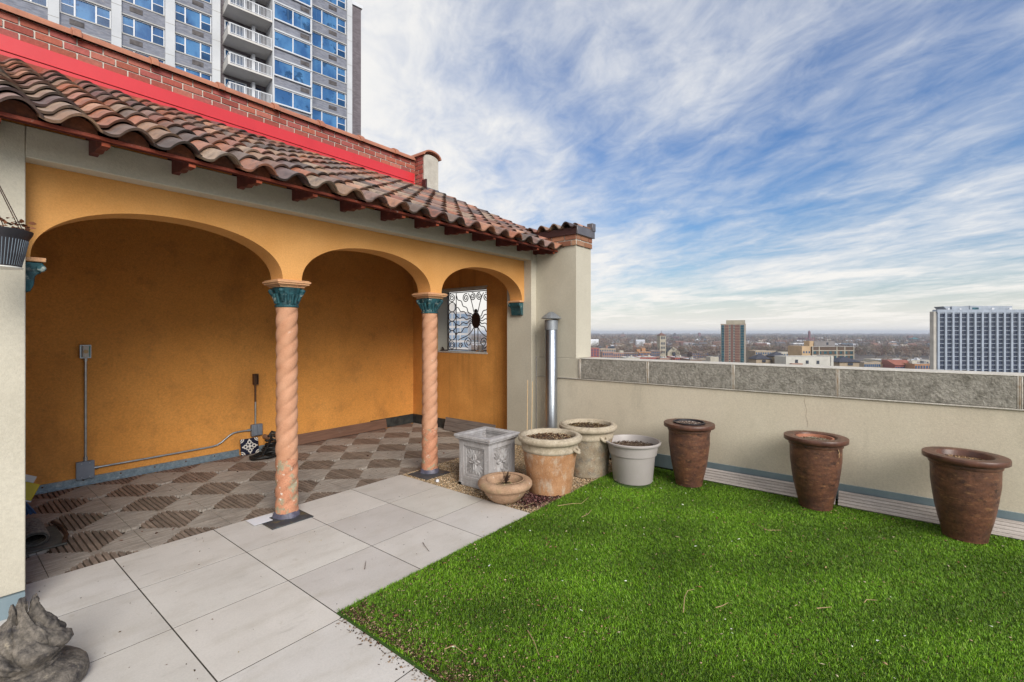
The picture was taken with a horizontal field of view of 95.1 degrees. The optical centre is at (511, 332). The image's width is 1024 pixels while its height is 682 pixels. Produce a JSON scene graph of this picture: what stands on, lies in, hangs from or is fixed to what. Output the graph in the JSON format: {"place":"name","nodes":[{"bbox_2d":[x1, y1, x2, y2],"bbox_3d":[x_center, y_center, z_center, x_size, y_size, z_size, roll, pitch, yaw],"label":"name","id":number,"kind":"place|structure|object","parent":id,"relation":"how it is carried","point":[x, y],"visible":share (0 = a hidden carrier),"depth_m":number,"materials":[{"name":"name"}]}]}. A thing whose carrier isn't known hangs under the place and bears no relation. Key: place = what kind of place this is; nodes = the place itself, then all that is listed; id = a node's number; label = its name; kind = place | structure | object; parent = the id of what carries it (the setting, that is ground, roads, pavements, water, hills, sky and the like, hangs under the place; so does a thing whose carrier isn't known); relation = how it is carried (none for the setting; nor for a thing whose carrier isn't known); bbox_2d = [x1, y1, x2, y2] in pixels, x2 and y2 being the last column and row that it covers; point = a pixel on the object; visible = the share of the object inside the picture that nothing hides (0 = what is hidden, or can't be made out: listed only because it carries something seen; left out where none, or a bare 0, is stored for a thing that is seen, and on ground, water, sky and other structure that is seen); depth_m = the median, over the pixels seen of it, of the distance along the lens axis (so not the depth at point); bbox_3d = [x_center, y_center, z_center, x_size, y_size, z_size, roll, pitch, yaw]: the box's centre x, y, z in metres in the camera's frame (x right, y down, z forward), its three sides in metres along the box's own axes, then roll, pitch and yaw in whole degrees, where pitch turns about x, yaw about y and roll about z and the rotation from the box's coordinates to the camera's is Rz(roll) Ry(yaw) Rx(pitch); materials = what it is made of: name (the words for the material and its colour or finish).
{"place":"outdoors","nodes":[
{"label":"outdoors","id":0,"kind":"place"},
{"bbox_2d":[0,0,362,134],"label":"apartment tower","id":1,"kind":"structure","parent":0,"point":[302,57],"depth_m":44.15,"materials":[{"name":"grey concrete"}]},
{"bbox_2d":[29,0,47,6],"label":"window","id":2,"kind":"structure","parent":1,"relation":"in","point":[42,2],"depth_m":35.14,"materials":[{"name":"blue glass"}]},
{"bbox_2d":[60,0,110,27],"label":"window","id":3,"kind":"structure","parent":1,"relation":"in","point":[82,9],"depth_m":36.90,"materials":[{"name":"blue glass"}]},
{"bbox_2d":[122,47,163,62],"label":"window","id":4,"kind":"structure","parent":1,"relation":"in","point":[162,61],"depth_m":39.26,"materials":[{"name":"blue glass"}]},
{"bbox_2d":[122,14,163,45],"bbox_3d":[-30.887,-25.260,39.259,2.830,1.520,0.120,0,0,-43],"label":"window","id":5,"kind":"structure","parent":1,"relation":"in","point":[131,26],"depth_m":39.22,"materials":[{"name":"blue glass"}]},
{"bbox_2d":[125,0,163,14],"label":"window","id":6,"kind":"structure","parent":1,"relation":"in","point":[157,6],"depth_m":39.62,"materials":[{"name":"blue glass"}]},
{"bbox_2d":[175,64,210,80],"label":"window","id":7,"kind":"structure","parent":1,"relation":"in","point":[197,73],"depth_m":41.71,"materials":[{"name":"blue glass"}]},
{"bbox_2d":[175,33,210,61],"bbox_3d":[-28.338,-25.260,41.635,2.720,1.520,0.120,0,0,-43],"label":"window","id":8,"kind":"structure","parent":1,"relation":"in","point":[183,44],"depth_m":41.61,"materials":[{"name":"blue glass"}]},
{"bbox_2d":[175,3,210,31],"bbox_3d":[-28.338,-27.920,41.635,2.720,1.520,0.120,0,0,-43],"label":"window","id":9,"kind":"structure","parent":1,"relation":"in","point":[184,14],"depth_m":41.61,"materials":[{"name":"blue glass"}]},
{"bbox_2d":[274,86,310,112],"bbox_3d":[-21.323,-22.600,45.563,3.460,1.520,0.120,0,0,-43],"label":"window","id":10,"kind":"structure","parent":1,"relation":"in","point":[281,96],"depth_m":45.49,"materials":[{"name":"blue glass"}]},
{"bbox_2d":[274,58,310,86],"bbox_3d":[-21.323,-25.260,45.563,3.460,1.520,0.120,0,0,-43],"label":"window","id":11,"kind":"structure","parent":1,"relation":"in","point":[289,71],"depth_m":45.49,"materials":[{"name":"blue glass"}]},
{"bbox_2d":[274,30,310,59],"bbox_3d":[-21.323,-27.920,45.563,3.460,1.520,0.120,0,0,-43],"label":"window","id":12,"kind":"structure","parent":1,"relation":"in","point":[283,41],"depth_m":45.49,"materials":[{"name":"blue glass"}]},
{"bbox_2d":[274,2,310,32],"bbox_3d":[-21.323,-30.580,45.563,3.460,1.520,0.120,0,0,-43],"label":"window","id":13,"kind":"structure","parent":1,"relation":"in","point":[282,13],"depth_m":45.49,"materials":[{"name":"blue glass"}]},
{"bbox_2d":[298,0,310,5],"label":"window","id":14,"kind":"structure","parent":1,"relation":"in","point":[308,2],"depth_m":46.46,"materials":[{"name":"blue glass"}]},
{"bbox_2d":[312,108,345,130],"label":"window","id":15,"kind":"structure","parent":1,"relation":"in","point":[338,122],"depth_m":49.98,"materials":[{"name":"blue glass"}]},
{"bbox_2d":[312,82,345,106],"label":"window","id":16,"kind":"structure","parent":1,"relation":"in","point":[318,91],"depth_m":49.86,"materials":[{"name":"blue glass"}]},
{"bbox_2d":[312,57,345,82],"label":"window","id":17,"kind":"structure","parent":1,"relation":"in","point":[322,67],"depth_m":49.86,"materials":[{"name":"blue glass"}]},
{"bbox_2d":[312,31,345,57],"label":"window","id":18,"kind":"structure","parent":1,"relation":"in","point":[318,40],"depth_m":49.86,"materials":[{"name":"blue glass"}]},
{"bbox_2d":[312,5,345,33],"bbox_3d":[-19.743,-33.240,49.647,4.300,1.520,0.120,0,0,-43],"label":"window","id":19,"kind":"structure","parent":1,"relation":"in","point":[319,15],"depth_m":49.86,"materials":[{"name":"blue glass"}]},
{"bbox_2d":[327,0,345,8],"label":"window","id":20,"kind":"structure","parent":1,"relation":"in","point":[341,3],"depth_m":50.65,"materials":[{"name":"blue glass"}]},
{"bbox_2d":[26,423,458,583],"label":"deck floor","id":21,"kind":"structure","parent":0,"point":[120,514],"depth_m":4.53,"materials":[{"name":"brown tile"}]},
{"bbox_2d":[26,502,36,515],"bbox_3d":[-4.077,0.971,3.727,0.422,1.029,0.124,0,0,-34],"label":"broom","id":22,"kind":"object","parent":21,"relation":"on","point":[29,510],"visible":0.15,"depth_m":3.83,"materials":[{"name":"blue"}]},
{"bbox_2d":[26,474,39,502],"bbox_3d":[-4.184,1.312,3.947,0.087,0.275,0.297,0,0,39],"label":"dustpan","id":23,"kind":"object","parent":21,"relation":"on","point":[32,487],"visible":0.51,"depth_m":4.02,"materials":[{"name":"yellow plastic"}]},
{"bbox_2d":[26,520,68,553],"bbox_3d":[-3.666,1.528,3.391,0.520,0.063,0.639,0,0,39],"label":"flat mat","id":24,"kind":"object","parent":21,"relation":"on","point":[56,538],"visible":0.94,"depth_m":3.51,"materials":[{"name":"rubber"}]},
{"bbox_2d":[26,517,49,548],"bbox_3d":[-3.610,1.500,3.510,0.432,0.130,0.168,0,0,39],"label":"rolled mat","id":25,"kind":"object","parent":24,"relation":"on","point":[37,534],"visible":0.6,"depth_m":3.46,"materials":[{"name":"grey rubber"}]},
{"bbox_2d":[46,430,419,557],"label":"deck crumbs","id":26,"kind":"object","parent":21,"relation":"on","point":[237,499],"visible":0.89,"depth_m":4.65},
{"bbox_2d":[240,437,258,455],"bbox_3d":[-3.373,1.459,6.023,0.053,0.199,0.215,0,0,39],"label":"patterned tile","id":27,"kind":"object","parent":21,"relation":"on","point":[249,446],"visible":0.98,"depth_m":6.02,"materials":[{"name":"multicoloured ceramic"}]},
{"bbox_2d":[249,431,275,460],"bbox_3d":[-3.065,1.412,5.917,0.333,0.300,0.490,0,0,39],"label":"coiled hose","id":28,"kind":"object","parent":21,"relation":"on","point":[268,450],"visible":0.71,"depth_m":5.88,"materials":[{"name":"black rubber"}]},
{"bbox_2d":[298,419,386,444],"bbox_3d":[-2.618,1.485,6.955,0.057,0.144,1.820,0,0,38],"label":"deck board","id":29,"kind":"object","parent":21,"relation":"on","point":[314,436],"visible":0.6,"depth_m":7.01,"materials":[{"name":"brown wood"}]},
{"bbox_2d":[444,417,495,431],"bbox_3d":[-0.669,1.458,7.226,1.050,0.198,0.066,0,0,39],"label":"deck board","id":30,"kind":"object","parent":21,"relation":"on","point":[455,425],"visible":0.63,"depth_m":7.32,"materials":[{"name":"wood"}]},
{"bbox_2d":[0,475,528,681],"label":"paving","id":31,"kind":"structure","parent":0,"point":[280,616],"depth_m":2.83,"materials":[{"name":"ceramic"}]},
{"bbox_2d":[0,593,89,681],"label":"stone gargoyle statue","id":32,"kind":"object","parent":31,"relation":"on","point":[35,638],"visible":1,"depth_m":2.00,"materials":[{"name":"grey stone"}]},
{"bbox_2d":[39,494,514,678],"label":"paving crumbs","id":33,"kind":"object","parent":31,"relation":"on","point":[286,549],"visible":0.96,"depth_m":3.15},
{"bbox_2d":[476,345,483,351],"bbox_3d":[-0.494,0.252,7.424,0.168,0.104,0.104,0,0,39],"label":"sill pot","id":34,"kind":"object","parent":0,"point":[480,348],"visible":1,"depth_m":7.38,"materials":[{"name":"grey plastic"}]},
{"bbox_2d":[591,348,598,356],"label":"brick building","id":35,"kind":"structure","parent":0,"point":[594,352],"depth_m":640.00,"materials":[{"name":"red brick"}]},
{"bbox_2d":[600,351,612,357],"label":"brick building","id":36,"kind":"structure","parent":0,"point":[606,354],"depth_m":575.00,"materials":[{"name":"red brick"}]},
{"bbox_2d":[598,345,615,356],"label":"brick building","id":37,"kind":"structure","parent":0,"point":[611,348],"depth_m":650.00,"materials":[{"name":"white brick"}]},
{"bbox_2d":[613,350,623,357],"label":"brick building","id":38,"kind":"structure","parent":0,"point":[618,354],"depth_m":590.00,"materials":[{"name":"red brick"}]},
{"bbox_2d":[620,355,639,358],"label":"building","id":39,"kind":"structure","parent":0,"point":[631,357],"depth_m":470.00,"materials":[{"name":"beige stone"}]},
{"bbox_2d":[624,352,637,355],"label":"brick building","id":40,"kind":"structure","parent":0,"point":[630,353],"depth_m":610.00,"materials":[{"name":"brown brick"}]},
{"bbox_2d":[635,348,650,355],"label":"brick building","id":41,"kind":"structure","parent":0,"point":[642,351],"depth_m":617.68,"materials":[{"name":"orange brick"}]},
{"bbox_2d":[646,350,659,356],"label":"brick building","id":42,"kind":"structure","parent":0,"point":[656,353],"depth_m":660.00,"materials":[{"name":"brown brick"}]},
{"bbox_2d":[657,331,665,356],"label":"church tower","id":43,"kind":"structure","parent":0,"point":[661,340],"depth_m":700.26,"materials":[{"name":"stone"}]},
{"bbox_2d":[654,347,679,355],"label":"church","id":44,"kind":"structure","parent":0,"point":[669,351],"depth_m":704.18,"materials":[{"name":"stone"}]},
{"bbox_2d":[666,355,688,359],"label":"building","id":45,"kind":"structure","parent":0,"point":[676,357],"depth_m":464.50,"materials":[{"name":"white brick"}]},
{"bbox_2d":[352,0,1023,333],"label":"sky","id":46,"kind":"structure","parent":0,"point":[774,166],"materials":[{"name":"blue"}]},
{"bbox_2d":[680,357,701,360],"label":"building","id":47,"kind":"structure","parent":0,"point":[690,359],"depth_m":436.00,"materials":[{"name":"white brick"}]},
{"bbox_2d":[687,352,708,357],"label":"building","id":48,"kind":"structure","parent":0,"point":[691,354],"depth_m":700.00,"materials":[{"name":"grey brick"}]},
{"bbox_2d":[480,334,929,427],"bbox_3d":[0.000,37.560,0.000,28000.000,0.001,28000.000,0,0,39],"label":"city ground","id":49,"kind":"structure","parent":0,"point":[859,358],"depth_m":711.77,"materials":[{"name":"grey"}]},
{"bbox_2d":[449,303,470,350],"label":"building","id":50,"kind":"structure","parent":49,"relation":"on","point":[465,332],"depth_m":170.00,"materials":[{"name":"white glass"}]},
{"bbox_2d":[461,328,467,332],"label":"window","id":51,"kind":"structure","parent":50,"relation":"in","point":[465,330],"depth_m":169.90,"materials":[{"name":"blue glass"}]},
{"bbox_2d":[634,355,659,358],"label":"building","id":52,"kind":"structure","parent":49,"relation":"on","point":[647,357],"depth_m":480.00,"materials":[{"name":"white brick"}]},
{"bbox_2d":[657,356,671,359],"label":"building","id":53,"kind":"structure","parent":49,"relation":"on","point":[662,358],"depth_m":470.00,"materials":[{"name":"white brick"}]},
{"bbox_2d":[471,334,929,351],"bbox_3d":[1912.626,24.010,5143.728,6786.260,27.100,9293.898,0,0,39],"label":"city buildings","id":54,"kind":"structure","parent":49,"relation":"on","point":[759,343],"depth_m":1179.55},
{"bbox_2d":[471,333,929,355],"bbox_3d":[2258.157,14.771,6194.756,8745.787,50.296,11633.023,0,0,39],"label":"distant trees","id":55,"kind":"object","parent":49,"relation":"on","point":[610,338],"visible":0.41,"depth_m":1425.12,"materials":[{"name":"brown plant"}]},
{"bbox_2d":[721,320,745,362],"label":"brick tower","id":56,"kind":"structure","parent":49,"relation":"on","point":[733,340],"depth_m":505.15,"materials":[{"name":"brick"}]},
{"bbox_2d":[859,361,880,367],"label":"building","id":57,"kind":"structure","parent":49,"relation":"on","point":[869,364],"depth_m":430.00,"materials":[{"name":"beige brick"}]},
{"bbox_2d":[869,349,880,358],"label":"bare tree","id":58,"kind":"object","parent":49,"relation":"on","point":[874,352],"visible":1,"depth_m":598.33,"materials":[{"name":"grey plant"}]},
{"bbox_2d":[881,355,891,359],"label":"bare tree","id":59,"kind":"object","parent":49,"relation":"on","point":[888,358],"visible":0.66,"depth_m":455.08,"materials":[{"name":"grey plant"}]},
{"bbox_2d":[882,360,908,367],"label":"building","id":60,"kind":"structure","parent":49,"relation":"on","point":[892,363],"depth_m":425.80,"materials":[{"name":"red brick"}]},
{"bbox_2d":[863,358,929,362],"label":"building","id":61,"kind":"structure","parent":49,"relation":"on","point":[919,360],"depth_m":531.92,"materials":[{"name":"beige stone"}]},
{"bbox_2d":[890,349,905,358],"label":"bare tree","id":62,"kind":"object","parent":49,"relation":"on","point":[899,353],"visible":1,"depth_m":560.14,"materials":[{"name":"grey plant"}]},
{"bbox_2d":[900,353,917,360],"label":"bare tree","id":63,"kind":"object","parent":49,"relation":"on","point":[914,356],"visible":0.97,"depth_m":467.08,"materials":[{"name":"grey plant"}]},
{"bbox_2d":[903,361,929,368],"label":"building","id":64,"kind":"structure","parent":49,"relation":"on","point":[917,365],"depth_m":410.15,"materials":[{"name":"orange brick"}]},
{"bbox_2d":[911,350,924,360],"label":"bare tree","id":65,"kind":"object","parent":49,"relation":"on","point":[917,353],"visible":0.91,"depth_m":521.00,"materials":[{"name":"grey plant"}]},
{"bbox_2d":[706,356,718,361],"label":"building","id":66,"kind":"structure","parent":0,"point":[712,358],"depth_m":480.00,"materials":[{"name":"beige stone"}]},
{"bbox_2d":[749,354,770,363],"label":"stair house","id":67,"kind":"structure","parent":0,"point":[759,358],"depth_m":215.95,"materials":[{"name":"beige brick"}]},
{"bbox_2d":[746,350,775,362],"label":"building","id":68,"kind":"structure","parent":0,"point":[750,353],"depth_m":528.38,"materials":[{"name":"beige brick"}]},
{"bbox_2d":[765,351,785,363],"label":"stair house","id":69,"kind":"structure","parent":0,"point":[772,355],"depth_m":216.74,"materials":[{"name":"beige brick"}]},
{"bbox_2d":[774,355,833,365],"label":"white building","id":70,"kind":"structure","parent":0,"point":[823,360],"depth_m":205.00,"materials":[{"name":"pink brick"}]},
{"bbox_2d":[788,341,853,358],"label":"brown apartment block","id":71,"kind":"structure","parent":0,"point":[816,348],"depth_m":330.00,"materials":[{"name":"brick"}]},
{"bbox_2d":[834,356,859,366],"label":"building","id":72,"kind":"structure","parent":0,"point":[843,361],"depth_m":215.64,"materials":[{"name":"beige brick"}]},
{"bbox_2d":[930,306,1023,372],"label":"grid tower","id":73,"kind":"structure","parent":0,"point":[978,338],"depth_m":295.40,"materials":[{"name":"white concrete"}]},
{"bbox_2d":[940,314,1023,372],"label":"windows","id":74,"kind":"structure","parent":73,"relation":"in","point":[1022,315],"depth_m":295.58,"materials":[{"name":"blue glass"}]},
{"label":"terrace slab","id":75,"kind":"structure","parent":0,"visible":0},
{"bbox_2d":[0,54,595,620],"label":"loggia","id":76,"kind":"object","parent":75,"relation":"on","point":[184,274],"visible":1,"depth_m":5.03,"materials":[{"name":"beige paint"}]},
{"bbox_2d":[0,186,35,269],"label":"hanging basket","id":77,"kind":"object","parent":76,"relation":"hanging from","point":[14,242],"visible":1,"depth_m":2.24,"materials":[{"name":"black plastic"}]},
{"bbox_2d":[79,345,90,357],"bbox_3d":[-4.378,0.193,4.806,0.061,0.135,0.086,0,0,39],"label":"electrical box","id":78,"kind":"object","parent":76,"relation":"attached to","point":[84,351],"visible":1,"depth_m":4.79,"materials":[{"name":"metal"}]},
{"bbox_2d":[76,460,94,480],"bbox_3d":[-4.378,1.404,4.801,0.064,0.180,0.142,0,0,39],"label":"junction box","id":79,"kind":"object","parent":76,"relation":"attached to","point":[85,469],"visible":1,"depth_m":4.78,"materials":[{"name":"metal"}]},
{"bbox_2d":[83,358,87,460],"bbox_3d":[-4.386,0.788,4.817,0.036,1.057,0.036,0,0,39],"label":"conduit","id":80,"kind":"object","parent":76,"relation":"attached to","point":[85,457],"visible":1,"depth_m":4.81,"materials":[{"name":"metal"}]},
{"bbox_2d":[95,429,250,468],"bbox_3d":[-3.864,1.330,5.467,0.034,0.178,1.540,0,0,39],"label":"conduit","id":81,"kind":"object","parent":76,"relation":"attached to","point":[222,441],"visible":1,"depth_m":5.38,"materials":[{"name":"metal"}]},
{"bbox_2d":[0,2,441,192],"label":"brick parapet wall","id":82,"kind":"structure","parent":76,"relation":"on","point":[27,37],"depth_m":5.48,"materials":[{"name":"red brick"}]},
{"bbox_2d":[254,383,255,423],"bbox_3d":[-3.350,0.925,6.115,0.022,0.530,0.022,0,0,39],"label":"conduit","id":83,"kind":"object","parent":76,"relation":"attached to","point":[255,404],"visible":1,"depth_m":6.11,"materials":[{"name":"metal"}]},
{"bbox_2d":[252,374,258,384],"bbox_3d":[-3.345,0.605,6.109,0.054,0.140,0.056,0,0,39],"label":"switch box","id":84,"kind":"object","parent":76,"relation":"attached to","point":[255,378],"visible":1,"depth_m":6.11,"materials":[{"name":"brown metal"}]},
{"bbox_2d":[250,423,262,436],"bbox_3d":[-3.332,1.267,6.114,0.066,0.150,0.135,0,0,39],"label":"outlet","id":85,"kind":"object","parent":76,"relation":"attached to","point":[256,429],"visible":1,"depth_m":6.09,"materials":[{"name":"grey metal"}]},
{"bbox_2d":[247,513,272,525],"bbox_3d":[-2.068,1.550,3.893,0.155,0.002,0.205,0,0,39],"label":"white card","id":86,"kind":"object","parent":76,"relation":"on","point":[259,520],"visible":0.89,"depth_m":3.88,"materials":[{"name":"white paper"}]},
{"bbox_2d":[262,434,274,441],"bbox_3d":[-3.192,1.385,6.146,0.252,0.079,0.076,0,0,39],"label":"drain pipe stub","id":87,"kind":"object","parent":76,"relation":"attached to","point":[264,436],"visible":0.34,"depth_m":6.14,"materials":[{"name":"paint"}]},
{"bbox_2d":[541,312,560,427],"bbox_3d":[0.515,0.646,6.154,0.264,1.848,0.264,0,0,39],"label":"vent duct","id":88,"kind":"object","parent":76,"relation":"attached to","point":[551,327],"visible":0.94,"depth_m":6.08,"materials":[{"name":"metal"}]},
{"bbox_2d":[403,444,612,512],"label":"pea gravel","id":89,"kind":"structure","parent":75,"relation":"on","point":[517,460],"depth_m":4.97,"materials":[{"name":"beige gravel"}]},
{"bbox_2d":[454,426,519,489],"bbox_3d":[-0.258,1.300,4.878,0.492,0.520,0.492,0,0,39],"label":"square planter","id":90,"kind":"object","parent":89,"relation":"on","point":[484,450],"visible":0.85,"depth_m":4.76,"materials":[{"name":"stone"}]},
{"bbox_2d":[478,469,531,503],"bbox_3d":[-0.065,1.426,4.360,0.508,0.268,0.508,0,0,39],"label":"terracotta bowl","id":91,"kind":"object","parent":89,"relation":"on","point":[505,487],"visible":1,"depth_m":4.22,"materials":[{"name":"ceramic"}]},
{"bbox_2d":[527,380,527,429],"bbox_3d":[0.197,1.095,6.043,0.013,0.933,0.326,0,0,4],"label":"bamboo cane","id":92,"kind":"object","parent":89,"relation":"on","point":[527,404],"visible":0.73,"depth_m":6.09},
{"bbox_2d":[531,381,532,428],"bbox_3d":[0.255,1.100,6.035,0.013,0.922,0.243,0,0,8],"label":"bamboo cane","id":93,"kind":"object","parent":89,"relation":"on","point":[532,402],"visible":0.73,"depth_m":6.09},
{"bbox_2d":[512,487,573,510],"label":"spilt mulch","id":94,"kind":"object","parent":89,"relation":"on","point":[533,497],"visible":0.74,"depth_m":4.35,"materials":[{"name":"brown gravel"}]},
{"bbox_2d":[518,428,581,495],"bbox_3d":[0.378,1.282,4.659,0.640,0.556,0.640,0,0,-9],"label":"handled urn","id":95,"kind":"object","parent":89,"relation":"on","point":[550,456],"visible":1,"depth_m":4.45,"materials":[{"name":"ceramic"}]},
{"bbox_2d":[559,418,616,477],"bbox_3d":[0.845,1.282,5.219,0.640,0.556,0.640,0,0,6],"label":"handled urn","id":96,"kind":"object","parent":89,"relation":"on","point":[592,459],"visible":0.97,"depth_m":5.00,"materials":[{"name":"ceramic"}]},
{"bbox_2d":[336,467,1023,681],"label":"turf backing","id":97,"kind":"object","parent":75,"relation":"on","point":[396,652],"visible":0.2,"depth_m":2.65,"materials":[{"name":"green plant"}]},
{"bbox_2d":[606,434,660,485],"bbox_3d":[1.276,1.343,4.950,0.576,0.418,0.576,0,0,39],"label":"grey pot","id":98,"kind":"object","parent":97,"relation":"on","point":[633,458],"visible":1,"depth_m":4.77,"materials":[{"name":"plastic"}]},
{"bbox_2d":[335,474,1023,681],"bbox_3d":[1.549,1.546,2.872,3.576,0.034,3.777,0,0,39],"label":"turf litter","id":99,"kind":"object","parent":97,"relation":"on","point":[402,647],"visible":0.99,"depth_m":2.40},
{"bbox_2d":[664,418,714,487],"bbox_3d":[1.814,1.228,4.800,0.494,0.640,0.494,0,0,39],"label":"rust pot","id":100,"kind":"object","parent":97,"relation":"on","point":[689,443],"visible":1,"depth_m":4.66,"materials":[{"name":"ceramic"}]},
{"bbox_2d":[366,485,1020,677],"bbox_3d":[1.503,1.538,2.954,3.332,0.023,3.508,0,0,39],"label":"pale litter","id":101,"kind":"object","parent":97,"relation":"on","point":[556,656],"visible":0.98,"depth_m":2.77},
{"bbox_2d":[703,468,835,504],"bbox_3d":[2.437,1.494,4.642,1.270,0.118,0.115,0,0,39],"label":"grooved board","id":102,"kind":"object","parent":97,"relation":"on","point":[772,486],"visible":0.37,"depth_m":4.67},
{"bbox_2d":[783,430,848,510],"bbox_3d":[2.708,1.234,4.180,0.494,0.628,0.494,0,0,39],"label":"rust pot","id":103,"kind":"object","parent":97,"relation":"on","point":[816,459],"visible":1,"depth_m":4.04,"materials":[{"name":"ceramic"}]},
{"bbox_2d":[838,490,1023,540],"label":"grooved board","id":104,"kind":"object","parent":97,"relation":"on","point":[1011,529],"visible":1,"depth_m":3.93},
{"bbox_2d":[921,446,1011,543],"bbox_3d":[3.430,1.234,3.550,0.494,0.628,0.494,0,0,39],"label":"rust pot","id":105,"kind":"object","parent":97,"relation":"on","point":[966,485],"visible":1,"depth_m":3.43,"materials":[{"name":"ceramic"}]},
{"bbox_2d":[536,357,1023,521],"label":"parapet wall","id":106,"kind":"structure","parent":75,"relation":"on","point":[889,423],"depth_m":4.42,"materials":[{"name":"beige paint"}]}
]}

